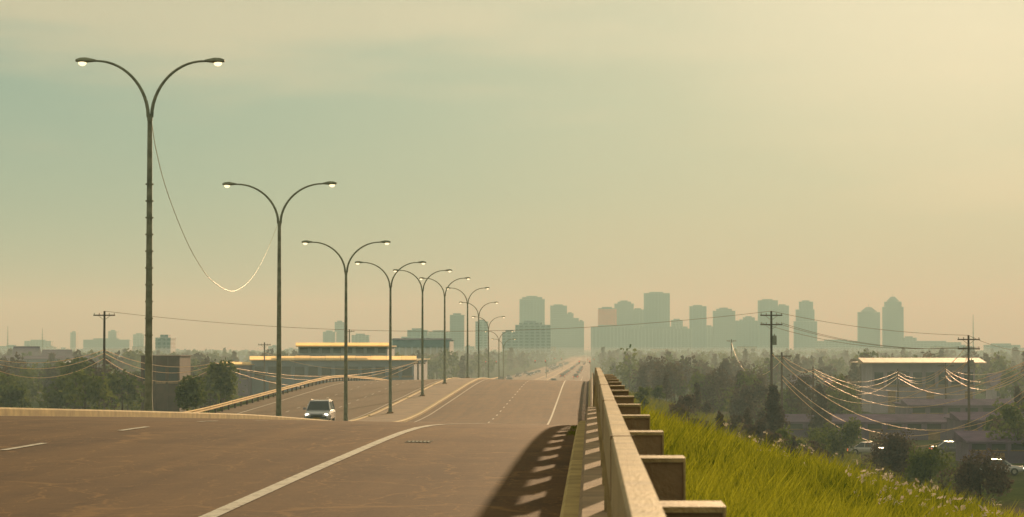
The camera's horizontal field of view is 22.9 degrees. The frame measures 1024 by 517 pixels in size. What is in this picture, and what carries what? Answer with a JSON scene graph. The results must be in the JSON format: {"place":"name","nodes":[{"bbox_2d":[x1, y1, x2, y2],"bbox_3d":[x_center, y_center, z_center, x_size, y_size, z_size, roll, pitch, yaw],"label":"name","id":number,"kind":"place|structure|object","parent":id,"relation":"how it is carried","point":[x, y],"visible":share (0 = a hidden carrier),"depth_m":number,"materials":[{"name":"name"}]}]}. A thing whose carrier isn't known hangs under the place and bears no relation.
{"place":"outdoors","nodes":[
{"label":"outdoors","id":0,"kind":"place"},
{"bbox_2d":[0,355,590,516],"bbox_3d":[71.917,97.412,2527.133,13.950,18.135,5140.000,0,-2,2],"label":"road","id":1,"kind":"structure","parent":0,"point":[462,463],"depth_m":31.92,"materials":[{"name":"grey asphalt"}]},
{"bbox_2d":[0,356,580,421],"bbox_3d":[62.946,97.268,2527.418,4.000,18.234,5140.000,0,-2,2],"label":"median kerb","id":2,"kind":"structure","parent":1,"relation":"on","point":[7,411],"depth_m":83.69,"materials":[{"name":"concrete"}]},
{"bbox_2d":[75,57,224,410],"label":"street lamp","id":3,"kind":"object","parent":2,"relation":"on","point":[148,400],"visible":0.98,"depth_m":90.46,"materials":[{"name":"metal"}]},
{"bbox_2d":[152,125,277,291],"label":"hanging cable","id":4,"kind":"object","parent":3,"relation":"attached to","point":[182,231],"visible":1,"depth_m":103.10,"materials":[{"name":"white metal"}]},
{"bbox_2d":[222,181,336,415],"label":"street lamp","id":5,"kind":"object","parent":2,"relation":"on","point":[278,359],"visible":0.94,"depth_m":129.35,"materials":[{"name":"metal"}]},
{"bbox_2d":[302,240,390,420],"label":"street lamp","id":6,"kind":"object","parent":2,"relation":"on","point":[305,242],"visible":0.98,"depth_m":168.29,"materials":[{"name":"metal"}]},
{"bbox_2d":[1,377,582,516],"bbox_3d":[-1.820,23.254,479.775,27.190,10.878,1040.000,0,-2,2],"label":"lane markings","id":7,"kind":"object","parent":1,"relation":"on","point":[244,500],"visible":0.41,"depth_m":30.81,"materials":[{"name":"paint"}]},
{"bbox_2d":[9,393,578,427],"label":"expansion joints","id":8,"kind":"object","parent":1,"relation":"on","point":[376,424],"visible":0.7,"depth_m":51.84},
{"bbox_2d":[357,355,583,421],"bbox_3d":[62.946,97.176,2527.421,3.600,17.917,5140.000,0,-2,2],"label":"median","id":9,"kind":"object","parent":1,"relation":"on","point":[411,406],"visible":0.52,"depth_m":238.75,"materials":[{"name":"grey concrete"}]},
{"bbox_2d":[355,261,425,412],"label":"street lamp","id":10,"kind":"object","parent":9,"relation":"on","point":[390,346],"visible":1,"depth_m":209.27,"materials":[{"name":"metal"}]},
{"bbox_2d":[393,269,451,395],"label":"street lamp","id":11,"kind":"object","parent":9,"relation":"on","point":[422,355],"visible":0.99,"depth_m":251.20,"materials":[{"name":"metal"}]},
{"bbox_2d":[419,277,469,383],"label":"street lamp","id":12,"kind":"object","parent":9,"relation":"on","point":[444,370],"visible":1,"depth_m":291.19,"materials":[{"name":"metal"}]},
{"bbox_2d":[446,287,488,377],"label":"street lamp","id":13,"kind":"object","parent":9,"relation":"on","point":[467,374],"visible":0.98,"depth_m":332.11,"materials":[{"name":"metal"}]},
{"bbox_2d":[459,302,497,377],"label":"street lamp","id":14,"kind":"object","parent":9,"relation":"on","point":[478,334],"visible":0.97,"depth_m":385.09,"materials":[{"name":"metal"}]},
{"bbox_2d":[472,316,504,377],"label":"street lamp","id":15,"kind":"object","parent":9,"relation":"on","point":[488,340],"visible":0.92,"depth_m":447.03,"materials":[{"name":"metal"}]},
{"bbox_2d":[485,331,512,378],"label":"street lamp","id":16,"kind":"object","parent":9,"relation":"on","point":[498,355],"visible":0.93,"depth_m":519.90,"materials":[{"name":"metal"}]},
{"bbox_2d":[492,339,514,378],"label":"street lamp","id":17,"kind":"object","parent":9,"relation":"on","point":[503,356],"visible":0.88,"depth_m":599.82,"materials":[{"name":"metal"}]},
{"bbox_2d":[566,425,576,435],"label":"kerb weeds","id":18,"kind":"object","parent":1,"relation":"on","point":[573,427],"visible":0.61,"depth_m":45.89,"materials":[{"name":"green plant"}]},
{"bbox_2d":[217,355,581,420],"bbox_3d":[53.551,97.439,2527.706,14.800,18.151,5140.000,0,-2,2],"label":"opposite road","id":19,"kind":"structure","parent":0,"point":[361,392],"depth_m":256.61,"materials":[{"name":"grey asphalt"}]},
{"bbox_2d":[303,399,335,420],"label":"suv","id":20,"kind":"object","parent":19,"relation":"on","point":[321,409],"visible":0.78,"depth_m":183.21,"materials":[{"name":"silver metal"}]},
{"bbox_2d":[185,375,497,412],"bbox_3d":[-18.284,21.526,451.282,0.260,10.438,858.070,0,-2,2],"label":"roadside guard rail","id":21,"kind":"object","parent":19,"relation":"on","point":[228,403],"visible":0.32,"depth_m":255.68,"materials":[{"name":"metal"}]},
{"bbox_2d":[0,0,1023,349],"label":"sky","id":22,"kind":"structure","parent":0,"point":[843,157],"materials":[{"name":"beige"}]},
{"bbox_2d":[12,350,1023,516],"bbox_3d":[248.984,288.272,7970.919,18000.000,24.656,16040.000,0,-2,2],"label":"ground","id":23,"kind":"structure","parent":0,"point":[1017,492],"depth_m":312.05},
{"bbox_2d":[0,355,19,364],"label":"house","id":24,"kind":"structure","parent":23,"relation":"on","point":[7,356],"depth_m":828.93,"materials":[{"name":"glass"}]},
{"bbox_2d":[12,346,40,359],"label":"house","id":25,"kind":"structure","parent":23,"relation":"on","point":[35,350],"depth_m":908.53,"materials":[{"name":"glass"}]},
{"bbox_2d":[24,340,53,348],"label":"apartment building","id":26,"kind":"structure","parent":23,"relation":"on","point":[39,343],"depth_m":5216.10,"materials":[{"name":"concrete"}]},
{"bbox_2d":[20,355,71,386],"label":"industrial shed","id":27,"kind":"structure","parent":23,"relation":"on","point":[34,359],"depth_m":704.32,"materials":[{"name":"grey metal"}]},
{"bbox_2d":[41,350,72,359],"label":"house","id":28,"kind":"structure","parent":23,"relation":"on","point":[67,353],"depth_m":807.81,"materials":[{"name":"glass"}]},
{"bbox_2d":[70,331,78,350],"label":"apartment tower","id":29,"kind":"structure","parent":23,"relation":"on","point":[73,340],"depth_m":5515.73,"materials":[{"name":"concrete"}]},
{"bbox_2d":[73,355,102,366],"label":"house","id":30,"kind":"structure","parent":23,"relation":"on","point":[96,358],"depth_m":706.77,"materials":[{"name":"grey glass"}]},
{"bbox_2d":[93,311,114,409],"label":"utility pole","id":31,"kind":"object","parent":23,"relation":"on","point":[104,315],"visible":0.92,"depth_m":301.42,"materials":[{"name":"brown wood"}]},
{"bbox_2d":[107,311,1023,351],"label":"power lines","id":32,"kind":"object","parent":31,"relation":"attached to","point":[693,319],"visible":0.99,"depth_m":298.94,"materials":[{"name":"metal"}]},
{"bbox_2d":[83,338,131,350],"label":"apartment building","id":33,"kind":"structure","parent":23,"relation":"on","point":[95,343],"depth_m":5010.91,"materials":[{"name":"stone"}]},
{"bbox_2d":[108,330,118,337],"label":"apartment tower","id":34,"kind":"structure","parent":23,"relation":"on","point":[113,333],"depth_m":5312.42,"materials":[{"name":"concrete"}]},
{"bbox_2d":[133,333,144,345],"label":"office building","id":35,"kind":"structure","parent":23,"relation":"on","point":[138,338],"depth_m":5209.88,"materials":[{"name":"concrete"}]},
{"bbox_2d":[155,335,175,353],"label":"apartment tower","id":36,"kind":"structure","parent":23,"relation":"on","point":[164,344],"depth_m":2195.27,"materials":[{"name":"concrete"}]},
{"bbox_2d":[140,355,191,411],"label":"brick utility building","id":37,"kind":"structure","parent":23,"relation":"on","point":[163,395],"depth_m":351.45,"materials":[{"name":"brick"}]},
{"bbox_2d":[173,374,207,410],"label":"round shrub","id":38,"kind":"object","parent":23,"relation":"on","point":[190,392],"visible":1,"depth_m":239.90,"materials":[{"name":"green plant"}]},
{"bbox_2d":[227,362,253,395],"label":"loading canopy building","id":39,"kind":"structure","parent":23,"relation":"on","point":[246,381],"depth_m":516.99,"materials":[{"name":"metal"}]},
{"bbox_2d":[258,342,267,395],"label":"utility pole","id":40,"kind":"object","parent":23,"relation":"on","point":[264,367],"visible":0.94,"depth_m":521.24,"materials":[{"name":"brown wood"}]},
{"bbox_2d":[323,330,336,342],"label":"apartment building","id":41,"kind":"structure","parent":23,"relation":"on","point":[329,336],"depth_m":4796.92,"materials":[{"name":"concrete"}]},
{"bbox_2d":[249,343,429,395],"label":"warehouse","id":42,"kind":"structure","parent":23,"relation":"on","point":[367,358],"depth_m":521.65,"materials":[{"name":"metal"}]},
{"bbox_2d":[335,321,343,342],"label":"apartment tower","id":43,"kind":"structure","parent":23,"relation":"on","point":[339,333],"depth_m":4996.91,"materials":[{"name":"concrete"}]},
{"bbox_2d":[352,334,370,342],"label":"office building","id":44,"kind":"structure","parent":23,"relation":"on","point":[360,338],"depth_m":4394.13,"materials":[{"name":"concrete"}]},
{"bbox_2d":[392,328,428,345],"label":"office building","id":45,"kind":"structure","parent":23,"relation":"on","point":[414,333],"depth_m":3591.98,"materials":[{"name":"grey glass"}]},
{"bbox_2d":[410,361,425,379],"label":"utility pole","id":46,"kind":"object","parent":23,"relation":"on","point":[418,363],"visible":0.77,"depth_m":430.19,"materials":[{"name":"brown wood"}]},
{"bbox_2d":[392,338,453,372],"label":"industrial shed","id":47,"kind":"structure","parent":23,"relation":"on","point":[410,346],"depth_m":1301.98,"materials":[{"name":"grey metal"}]},
{"bbox_2d":[428,330,449,337],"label":"apartment building","id":48,"kind":"structure","parent":23,"relation":"on","point":[437,334],"depth_m":4089.88,"materials":[{"name":"concrete"}]},
{"bbox_2d":[450,313,464,351],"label":"apartment tower","id":49,"kind":"structure","parent":23,"relation":"on","point":[457,328],"depth_m":3789.00,"materials":[{"name":"stone"}]},
{"bbox_2d":[475,320,488,352],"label":"apartment tower","id":50,"kind":"structure","parent":23,"relation":"on","point":[483,338],"depth_m":3587.28,"materials":[{"name":"concrete"}]},
{"bbox_2d":[502,330,514,351],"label":"apartment tower","id":51,"kind":"structure","parent":23,"relation":"on","point":[506,335],"depth_m":3085.92,"materials":[{"name":"concrete"}]},
{"bbox_2d":[0,352,1023,477],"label":"roadside trees","id":52,"kind":"object","parent":23,"relation":"on","point":[740,400],"visible":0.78,"depth_m":317.19,"materials":[{"name":"green plant"}]},
{"bbox_2d":[0,344,1023,402],"bbox_3d":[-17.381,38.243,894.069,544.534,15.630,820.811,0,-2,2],"label":"tree belt","id":53,"kind":"object","parent":23,"relation":"on","point":[624,371],"visible":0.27,"depth_m":674.17,"materials":[{"name":"green plant"}]},
{"bbox_2d":[0,347,1023,370],"bbox_3d":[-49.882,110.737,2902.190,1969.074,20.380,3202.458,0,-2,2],"label":"distant trees","id":54,"kind":"object","parent":23,"relation":"on","point":[512,360],"visible":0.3,"depth_m":2026.37,"materials":[{"name":"green plant"}]},
{"bbox_2d":[0,346,1023,446],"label":"service lines","id":55,"kind":"object","parent":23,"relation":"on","point":[735,354],"visible":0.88,"depth_m":318.19,"materials":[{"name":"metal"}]},
{"bbox_2d":[0,345,1023,361],"bbox_3d":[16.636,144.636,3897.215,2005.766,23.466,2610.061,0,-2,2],"label":"distant low rise buildings","id":56,"kind":"structure","parent":23,"relation":"on","point":[740,349],"depth_m":4014.02,"materials":[{"name":"grey concrete"}]},
{"bbox_2d":[519,296,544,324],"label":"office tower","id":57,"kind":"structure","parent":23,"relation":"on","point":[531,308],"depth_m":4986.63,"materials":[{"name":"grey glass"}]},
{"bbox_2d":[515,321,550,358],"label":"apartment tower","id":58,"kind":"structure","parent":23,"relation":"on","point":[527,339],"depth_m":2985.12,"materials":[{"name":"concrete"}]},
{"bbox_2d":[550,304,583,355],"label":"office tower","id":59,"kind":"structure","parent":23,"relation":"on","point":[568,340],"depth_m":4983.30,"materials":[{"name":"stone"}]},
{"bbox_2d":[178,388,1014,513],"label":"verge grass","id":60,"kind":"structure","parent":23,"relation":"on","point":[661,405],"depth_m":263.03,"materials":[{"name":"green plant"}]},
{"bbox_2d":[598,307,616,324],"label":"hotel building","id":61,"kind":"structure","parent":23,"relation":"on","point":[607,315],"depth_m":4581.91,"materials":[{"name":"concrete"}]},
{"bbox_2d":[614,300,633,328],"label":"office tower","id":62,"kind":"structure","parent":23,"relation":"on","point":[624,312],"depth_m":5130.51,"materials":[{"name":"stone"}]},
{"bbox_2d":[632,308,643,328],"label":"office tower","id":63,"kind":"structure","parent":23,"relation":"on","point":[637,317],"depth_m":4979.58,"materials":[{"name":"concrete"}]},
{"bbox_2d":[591,325,692,356],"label":"apartment building","id":64,"kind":"structure","parent":23,"relation":"on","point":[610,337],"depth_m":4529.90,"materials":[{"name":"concrete"}]},
{"bbox_2d":[560,368,725,516],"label":"bridge guard rail","id":65,"kind":"object","parent":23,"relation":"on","point":[621,464],"visible":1,"depth_m":13.42,"materials":[{"name":"concrete"}]},
{"bbox_2d":[644,292,669,326],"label":"office tower","id":66,"kind":"structure","parent":23,"relation":"on","point":[656,306],"depth_m":5028.88,"materials":[{"name":"grey glass"}]},
{"bbox_2d":[669,319,687,328],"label":"office building","id":67,"kind":"structure","parent":23,"relation":"on","point":[677,323],"depth_m":4978.17,"materials":[{"name":"concrete"}]},
{"bbox_2d":[689,305,706,351],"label":"office tower","id":68,"kind":"structure","parent":23,"relation":"on","point":[697,324],"depth_m":4975.28,"materials":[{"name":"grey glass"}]},
{"bbox_2d":[707,325,712,348],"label":"apartment building","id":69,"kind":"structure","parent":23,"relation":"on","point":[709,336],"depth_m":5023.67,"materials":[{"name":"concrete"}]},
{"bbox_2d":[713,308,734,350],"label":"office tower","id":70,"kind":"structure","parent":23,"relation":"on","point":[723,331],"depth_m":4973.47,"materials":[{"name":"stone"}]},
{"bbox_2d":[721,359,731,381],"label":"spruce tree","id":71,"kind":"object","parent":23,"relation":"on","point":[725,362],"visible":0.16,"depth_m":478.24,"materials":[{"name":"green plant"}]},
{"bbox_2d":[735,316,757,347],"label":"office building","id":72,"kind":"structure","parent":23,"relation":"on","point":[746,330],"depth_m":5031.85,"materials":[{"name":"grey glass"}]},
{"bbox_2d":[758,299,777,349],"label":"office tower","id":73,"kind":"structure","parent":23,"relation":"on","point":[765,305],"depth_m":4971.48,"materials":[{"name":"grey glass"}]},
{"bbox_2d":[760,311,781,384],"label":"utility pole","id":74,"kind":"object","parent":23,"relation":"on","point":[773,340],"visible":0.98,"depth_m":298.90,"materials":[{"name":"brown wood"}]},
{"bbox_2d":[760,384,790,443],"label":"poplar tree","id":75,"kind":"object","parent":23,"relation":"on","point":[774,419],"visible":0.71,"depth_m":253.58,"materials":[{"name":"green plant"}]},
{"bbox_2d":[773,352,791,423],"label":"utility pole","id":76,"kind":"object","parent":23,"relation":"on","point":[781,356],"visible":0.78,"depth_m":328.62,"materials":[{"name":"brown wood"}]},
{"bbox_2d":[778,304,788,350],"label":"office tower","id":77,"kind":"structure","parent":23,"relation":"on","point":[783,339],"depth_m":4989.95,"materials":[{"name":"stone"}]},
{"bbox_2d":[789,375,814,399],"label":"house","id":78,"kind":"structure","parent":23,"relation":"on","point":[791,380],"depth_m":560.50,"materials":[{"name":"grey glass"}]},
{"bbox_2d":[793,300,816,352],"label":"office tower","id":79,"kind":"structure","parent":23,"relation":"on","point":[803,342],"depth_m":4968.65,"materials":[{"name":"grey glass"}]},
{"bbox_2d":[804,367,821,406],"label":"utility pole","id":80,"kind":"object","parent":23,"relation":"on","point":[813,377],"visible":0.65,"depth_m":358.35,"materials":[{"name":"brown wood"}]},
{"bbox_2d":[803,383,835,437],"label":"spruce tree","id":81,"kind":"object","parent":23,"relation":"on","point":[817,418],"visible":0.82,"depth_m":327.97,"materials":[{"name":"green plant"}]},
{"bbox_2d":[632,395,1022,516],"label":"embankment grass","id":82,"kind":"structure","parent":23,"relation":"on","point":[738,477],"depth_m":33.77,"materials":[{"name":"green plant"}]},
{"bbox_2d":[723,423,1003,516],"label":"wildflowers","id":83,"kind":"object","parent":82,"relation":"on","point":[897,482],"visible":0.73,"depth_m":38.82,"materials":[{"name":"flower petals"},{"name":"green stems"},{"name":"leaves"}]},
{"bbox_2d":[810,416,861,460],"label":"round shrub","id":84,"kind":"object","parent":23,"relation":"on","point":[850,431],"visible":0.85,"depth_m":257.55,"materials":[{"name":"green plant"}]},
{"bbox_2d":[815,340,857,350],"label":"convention hall","id":85,"kind":"structure","parent":23,"relation":"on","point":[829,345],"depth_m":4866.11,"materials":[{"name":"concrete"}]},
{"bbox_2d":[783,414,949,439],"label":"industrial shed","id":86,"kind":"structure","parent":23,"relation":"on","point":[921,423],"depth_m":328.47,"materials":[{"name":"grey metal"}]},
{"bbox_2d":[847,442,885,454],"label":"car","id":87,"kind":"object","parent":23,"relation":"on","point":[862,447],"visible":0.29,"depth_m":282.82,"materials":[{"name":"grey paint"}]},
{"bbox_2d":[857,304,879,351],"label":"office tower","id":88,"kind":"structure","parent":23,"relation":"on","point":[868,318],"depth_m":4964.77,"materials":[{"name":"concrete"}]},
{"bbox_2d":[859,429,917,481],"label":"round shrub","id":89,"kind":"object","parent":23,"relation":"on","point":[894,456],"visible":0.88,"depth_m":212.65,"materials":[{"name":"green plant"}]},
{"bbox_2d":[882,297,903,351],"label":"office tower","id":90,"kind":"structure","parent":23,"relation":"on","point":[893,314],"depth_m":5003.43,"materials":[{"name":"stone"}]},
{"bbox_2d":[890,369,905,401],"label":"utility pole","id":91,"kind":"object","parent":23,"relation":"on","point":[897,371],"visible":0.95,"depth_m":417.64,"materials":[{"name":"brown wood"}]},
{"bbox_2d":[851,358,986,412],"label":"showroom building","id":92,"kind":"structure","parent":23,"relation":"on","point":[916,369],"depth_m":449.28,"materials":[{"name":"grey glass"}]},
{"bbox_2d":[901,445,959,488],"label":"round shrub","id":93,"kind":"object","parent":23,"relation":"on","point":[921,466],"visible":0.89,"depth_m":198.05,"materials":[{"name":"green plant"}]},
{"bbox_2d":[901,336,960,352],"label":"office building","id":94,"kind":"structure","parent":23,"relation":"on","point":[910,342],"depth_m":4861.05,"materials":[{"name":"concrete"}]},
{"bbox_2d":[929,441,955,453],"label":"car","id":95,"kind":"object","parent":23,"relation":"on","point":[951,445],"visible":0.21,"depth_m":282.25,"materials":[{"name":"grey paint"}]},
{"bbox_2d":[937,363,953,398],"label":"utility pole","id":96,"kind":"object","parent":23,"relation":"on","point":[945,365],"visible":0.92,"depth_m":397.54,"materials":[{"name":"brown wood"}]},
{"bbox_2d":[892,399,1013,413],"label":"industrial shed","id":97,"kind":"structure","parent":23,"relation":"on","point":[961,405],"depth_m":388.42,"materials":[{"name":"grey metal"}]},
{"bbox_2d":[958,335,979,430],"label":"utility pole","id":98,"kind":"object","parent":23,"relation":"on","point":[971,364],"visible":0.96,"depth_m":298.03,"materials":[{"name":"brown wood"}]},
{"bbox_2d":[936,448,1014,505],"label":"round shrub","id":99,"kind":"object","parent":23,"relation":"on","point":[971,475],"visible":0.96,"depth_m":187.73,"materials":[{"name":"green plant"}]},
{"bbox_2d":[944,411,1023,441],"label":"industrial shed","id":100,"kind":"structure","parent":23,"relation":"on","point":[956,419],"depth_m":312.61,"materials":[{"name":"grey metal"}]},
{"bbox_2d":[952,430,1023,462],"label":"industrial shed","id":101,"kind":"structure","parent":23,"relation":"on","point":[1008,449],"depth_m":253.42,"materials":[{"name":"grey metal"}]},
{"bbox_2d":[983,343,1020,352],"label":"office building","id":102,"kind":"structure","parent":23,"relation":"on","point":[987,348],"depth_m":4260.35,"materials":[{"name":"concrete"}]},
{"bbox_2d":[980,459,1023,475],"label":"car","id":103,"kind":"object","parent":23,"relation":"on","point":[1014,470],"visible":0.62,"depth_m":233.09,"materials":[{"name":"grey paint"}]},
{"bbox_2d":[984,373,1020,401],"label":"house","id":104,"kind":"structure","parent":23,"relation":"on","point":[992,394],"depth_m":518.22,"materials":[{"name":"grey glass"}]}
]}

